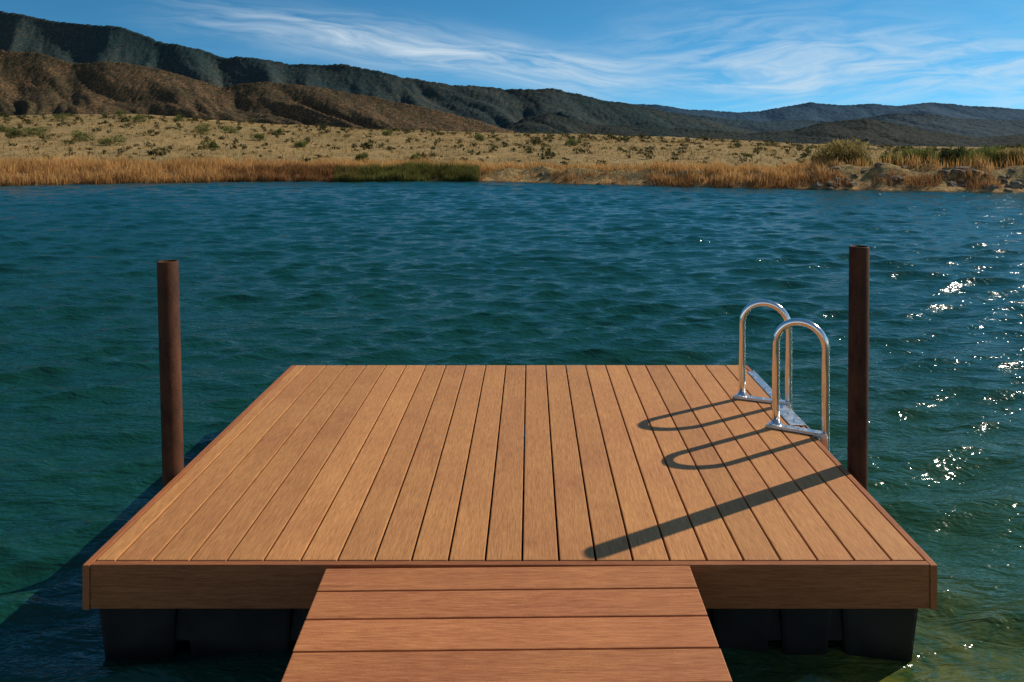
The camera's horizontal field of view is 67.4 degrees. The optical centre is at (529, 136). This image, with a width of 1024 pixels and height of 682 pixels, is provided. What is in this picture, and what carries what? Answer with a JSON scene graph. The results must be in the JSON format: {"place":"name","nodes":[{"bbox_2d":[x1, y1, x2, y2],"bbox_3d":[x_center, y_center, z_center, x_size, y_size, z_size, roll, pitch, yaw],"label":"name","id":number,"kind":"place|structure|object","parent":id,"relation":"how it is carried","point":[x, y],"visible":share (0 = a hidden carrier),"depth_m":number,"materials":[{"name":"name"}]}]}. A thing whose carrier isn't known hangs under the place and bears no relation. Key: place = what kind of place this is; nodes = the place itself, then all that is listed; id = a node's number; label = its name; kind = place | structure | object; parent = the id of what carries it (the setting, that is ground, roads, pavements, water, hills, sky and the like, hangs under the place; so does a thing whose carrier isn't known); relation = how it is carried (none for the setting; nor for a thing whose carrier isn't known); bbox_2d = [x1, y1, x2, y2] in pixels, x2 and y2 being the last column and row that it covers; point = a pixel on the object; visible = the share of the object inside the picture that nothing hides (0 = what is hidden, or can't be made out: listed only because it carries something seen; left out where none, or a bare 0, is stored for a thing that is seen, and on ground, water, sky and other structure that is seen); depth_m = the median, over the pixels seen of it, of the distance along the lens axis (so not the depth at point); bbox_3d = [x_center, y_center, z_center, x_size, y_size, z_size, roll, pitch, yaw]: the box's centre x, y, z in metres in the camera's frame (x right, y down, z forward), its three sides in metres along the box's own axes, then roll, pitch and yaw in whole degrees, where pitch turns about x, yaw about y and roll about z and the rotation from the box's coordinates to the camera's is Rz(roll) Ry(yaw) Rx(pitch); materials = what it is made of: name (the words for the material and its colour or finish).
{"place":"outdoors","nodes":[
{"label":"outdoors","id":0,"kind":"place"},
{"bbox_2d":[0,50,517,132],"bbox_3d":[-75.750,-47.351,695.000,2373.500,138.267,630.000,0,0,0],"label":"chaparral hills","id":1,"kind":"structure","parent":0,"point":[33,83],"depth_m":753.86,"materials":[{"name":"brown soil"}]},
{"bbox_2d":[0,11,756,133],"bbox_3d":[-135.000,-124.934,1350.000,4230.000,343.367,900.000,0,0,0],"label":"forested mountain range","id":2,"kind":"structure","parent":0,"point":[73,43],"depth_m":1464.10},
{"bbox_2d":[0,181,1023,681],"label":"lake water","id":3,"kind":"structure","parent":0,"point":[278,279],"depth_m":8.07,"materials":[{"name":"teal liquid"}]},
{"bbox_2d":[157,259,183,487],"bbox_3d":[-1.714,1.899,3.700,0.096,2.602,0.096,-2,0,0],"label":"mooring post","id":4,"kind":"object","parent":3,"relation":"in","point":[170,371],"visible":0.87,"depth_m":3.66,"materials":[{"name":"wood"}]},
{"bbox_2d":[83,365,936,661],"bbox_3d":[-0.075,1.910,4.125,3.200,0.620,2.514,0,0,0],"label":"floating dock","id":5,"kind":"object","parent":3,"relation":"on","point":[247,527],"visible":0.85,"depth_m":3.30,"materials":[{"name":"brown wood"}]},
{"bbox_2d":[281,566,731,681],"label":"gangway","id":6,"kind":"object","parent":5,"relation":"attached to","point":[581,624],"visible":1,"depth_m":2.54,"materials":[{"name":"brown wood"}]},
{"bbox_2d":[733,299,829,451],"bbox_3d":[1.411,1.868,4.641,0.330,1.764,1.197,0,0,-4],"label":"dock ladder","id":7,"kind":"object","parent":5,"relation":"attached to","point":[782,408],"visible":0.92,"depth_m":4.23,"materials":[{"name":"silver metal"}]},
{"bbox_2d":[847,245,869,491],"bbox_3d":[1.596,1.867,3.740,0.093,2.667,0.093,0,0,0],"label":"mooring post","id":8,"kind":"object","parent":3,"relation":"in","point":[858,366],"visible":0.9,"depth_m":3.70,"materials":[{"name":"wood"}]},
{"bbox_2d":[0,114,1023,193],"bbox_3d":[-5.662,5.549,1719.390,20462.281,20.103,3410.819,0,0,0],"label":"ground","id":9,"kind":"structure","parent":0,"point":[864,180],"depth_m":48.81,"materials":[{"name":"beige plant"}]},
{"bbox_2d":[0,124,14,131],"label":"green shrub","id":10,"kind":"object","parent":9,"relation":"on","point":[3,129],"visible":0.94,"depth_m":65.84,"materials":[{"name":"green plant"}]},
{"bbox_2d":[5,128,21,136],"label":"green shrub","id":11,"kind":"object","parent":9,"relation":"on","point":[14,132],"visible":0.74,"depth_m":57.66,"materials":[{"name":"green plant"}]},
{"bbox_2d":[19,126,49,135],"bbox_3d":[-37.474,-0.439,58.033,2.349,1.028,2.467,0,0,0],"label":"green shrub","id":12,"kind":"object","parent":9,"relation":"on","point":[33,130],"visible":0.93,"depth_m":57.86,"materials":[{"name":"green plant"}]},
{"bbox_2d":[49,112,69,120],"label":"green shrub","id":13,"kind":"object","parent":9,"relation":"on","point":[62,116],"visible":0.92,"depth_m":87.81,"materials":[{"name":"green plant"}]},
{"bbox_2d":[71,129,94,141],"bbox_3d":[-31.545,-0.053,54.062,1.669,0.980,1.470,0,0,-24],"label":"green shrub","id":14,"kind":"object","parent":9,"relation":"on","point":[84,137],"visible":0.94,"depth_m":53.86,"materials":[{"name":"green plant"}]},
{"bbox_2d":[97,133,127,145],"bbox_3d":[-27.862,0.210,51.149,2.101,0.929,1.591,0,0,0],"label":"green shrub","id":15,"kind":"object","parent":9,"relation":"on","point":[111,141],"visible":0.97,"depth_m":51.00,"materials":[{"name":"green plant"}]},
{"bbox_2d":[115,109,125,116],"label":"green shrub","id":16,"kind":"object","parent":9,"relation":"on","point":[120,113],"visible":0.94,"depth_m":99.67,"materials":[{"name":"green plant"}]},
{"bbox_2d":[128,114,145,123],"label":"green shrub","id":17,"kind":"object","parent":9,"relation":"on","point":[135,118],"visible":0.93,"depth_m":80.00,"materials":[{"name":"green plant"}]},
{"bbox_2d":[173,113,184,120],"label":"green shrub","id":18,"kind":"object","parent":9,"relation":"on","point":[180,118],"visible":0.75,"depth_m":91.85,"materials":[{"name":"green plant"}]},
{"bbox_2d":[194,123,211,134],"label":"green shrub","id":19,"kind":"object","parent":9,"relation":"on","point":[199,130],"visible":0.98,"depth_m":65.91,"materials":[{"name":"green plant"}]},
{"bbox_2d":[202,139,219,149],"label":"green shrub","id":20,"kind":"object","parent":9,"relation":"on","point":[212,144],"visible":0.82,"depth_m":49.85,"materials":[{"name":"green plant"}]},
{"bbox_2d":[220,126,238,133],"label":"green shrub","id":21,"kind":"object","parent":9,"relation":"on","point":[230,130],"visible":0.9,"depth_m":72.00,"materials":[{"name":"green plant"}]},
{"bbox_2d":[250,133,264,139],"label":"green shrub","id":22,"kind":"object","parent":9,"relation":"on","point":[260,136],"visible":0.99,"depth_m":64.02,"materials":[{"name":"green plant"}]},
{"bbox_2d":[272,127,284,134],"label":"green shrub","id":23,"kind":"object","parent":9,"relation":"on","point":[279,131],"visible":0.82,"depth_m":73.72,"materials":[{"name":"green plant"}]},
{"bbox_2d":[294,139,308,147],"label":"green shrub","id":24,"kind":"object","parent":9,"relation":"on","point":[301,143],"visible":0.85,"depth_m":55.88,"materials":[{"name":"green plant"}]},
{"bbox_2d":[354,152,369,160],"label":"green shrub","id":25,"kind":"object","parent":9,"relation":"on","point":[362,156],"visible":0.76,"depth_m":40.83,"materials":[{"name":"green plant"}]},
{"bbox_2d":[382,128,392,135],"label":"green shrub","id":26,"kind":"object","parent":9,"relation":"on","point":[386,133],"visible":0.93,"depth_m":79.79,"materials":[{"name":"green plant"}]},
{"bbox_2d":[409,154,421,160],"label":"green shrub","id":27,"kind":"object","parent":9,"relation":"on","point":[414,156],"visible":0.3,"depth_m":40.83,"materials":[{"name":"green plant"}]},
{"bbox_2d":[474,134,485,139],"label":"green shrub","id":28,"kind":"object","parent":9,"relation":"on","point":[478,137],"visible":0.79,"depth_m":77.84,"materials":[{"name":"green plant"}]},
{"bbox_2d":[0,159,1002,189],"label":"russet reeds","id":29,"kind":"object","parent":9,"relation":"on","point":[312,172],"visible":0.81,"depth_m":31.86,"materials":[{"name":"brown plant"}]},
{"bbox_2d":[0,111,1023,166],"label":"sage shrubs","id":30,"kind":"object","parent":9,"relation":"on","point":[535,141],"visible":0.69,"depth_m":68.77,"materials":[{"name":"green plant"}]},
{"bbox_2d":[0,151,1023,185],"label":"dry reeds","id":31,"kind":"object","parent":9,"relation":"on","point":[55,167],"visible":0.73,"depth_m":32.98,"materials":[{"name":"beige plant"}]},
{"bbox_2d":[566,138,577,144],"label":"green shrub","id":32,"kind":"object","parent":9,"relation":"on","point":[573,140],"visible":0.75,"depth_m":70.03,"materials":[{"name":"green plant"}]},
{"bbox_2d":[333,146,1022,181],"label":"green reeds","id":33,"kind":"object","parent":9,"relation":"on","point":[417,171],"visible":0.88,"depth_m":34.21,"materials":[{"name":"green plant"}]},
{"bbox_2d":[539,162,1023,190],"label":"shore rocks","id":34,"kind":"object","parent":9,"relation":"on","point":[1017,183],"visible":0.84,"depth_m":28.62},
{"bbox_2d":[809,152,838,164],"bbox_3d":[12.488,1.030,32.394,1.152,0.832,1.221,0,0,0],"label":"willow shrub","id":35,"kind":"object","parent":9,"relation":"on","point":[814,157],"visible":0.19,"depth_m":32.48,"materials":[{"name":"green plant"}]},
{"bbox_2d":[813,137,874,165],"bbox_3d":[13.022,0.624,31.672,2.310,1.411,2.260,0,0,0],"label":"willow shrub","id":36,"kind":"object","parent":9,"relation":"on","point":[841,149],"visible":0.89,"depth_m":31.35,"materials":[{"name":"green plant"}]},
{"bbox_2d":[879,153,901,165],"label":"green shrub","id":37,"kind":"object","parent":9,"relation":"on","point":[884,157],"visible":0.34,"depth_m":30.85,"materials":[{"name":"green plant"}]},
{"bbox_2d":[901,148,940,163],"bbox_3d":[15.858,0.904,31.466,1.508,1.064,2.113,0,0,0],"label":"green shrub","id":38,"kind":"object","parent":9,"relation":"on","point":[925,152],"visible":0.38,"depth_m":30.98,"materials":[{"name":"green plant"}]},
{"bbox_2d":[938,143,973,165],"bbox_3d":[17.109,0.797,30.997,1.294,1.079,1.544,0,0,0],"label":"dark shrub","id":39,"kind":"object","parent":9,"relation":"on","point":[945,152],"visible":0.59,"depth_m":30.87,"materials":[{"name":"green plant"}]},
{"bbox_2d":[959,145,1005,166],"bbox_3d":[18.245,0.829,30.870,2.338,1.173,1.848,0,0,0],"label":"willow shrub","id":40,"kind":"object","parent":9,"relation":"on","point":[991,150],"visible":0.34,"depth_m":30.68,"materials":[{"name":"green plant"}]},
{"bbox_2d":[994,146,1023,165],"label":"willow shrub","id":41,"kind":"object","parent":9,"relation":"on","point":[1009,153],"visible":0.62,"depth_m":29.65,"materials":[{"name":"green plant"}]},
{"bbox_2d":[0,0,1023,111],"label":"sky","id":42,"kind":"structure","parent":0,"point":[715,55],"materials":[{"name":"blue"}]},
{"bbox_2d":[504,113,1023,147],"bbox_3d":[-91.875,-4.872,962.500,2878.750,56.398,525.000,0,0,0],"label":"dark foothills","id":43,"kind":"structure","parent":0,"point":[876,132],"depth_m":1011.89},
{"bbox_2d":[632,102,1023,121],"bbox_3d":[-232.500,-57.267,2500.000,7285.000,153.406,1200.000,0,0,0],"label":"mountain range","id":44,"kind":"structure","parent":0,"point":[818,111],"depth_m":2653.64,"materials":[{"name":"grey stone"}]},
{"bbox_2d":[669,112,1023,137],"bbox_3d":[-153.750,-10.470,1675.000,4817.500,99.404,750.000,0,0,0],"label":"mountain range","id":45,"kind":"structure","parent":0,"point":[976,128],"depth_m":1758.90,"materials":[{"name":"grey stone"}]}
]}

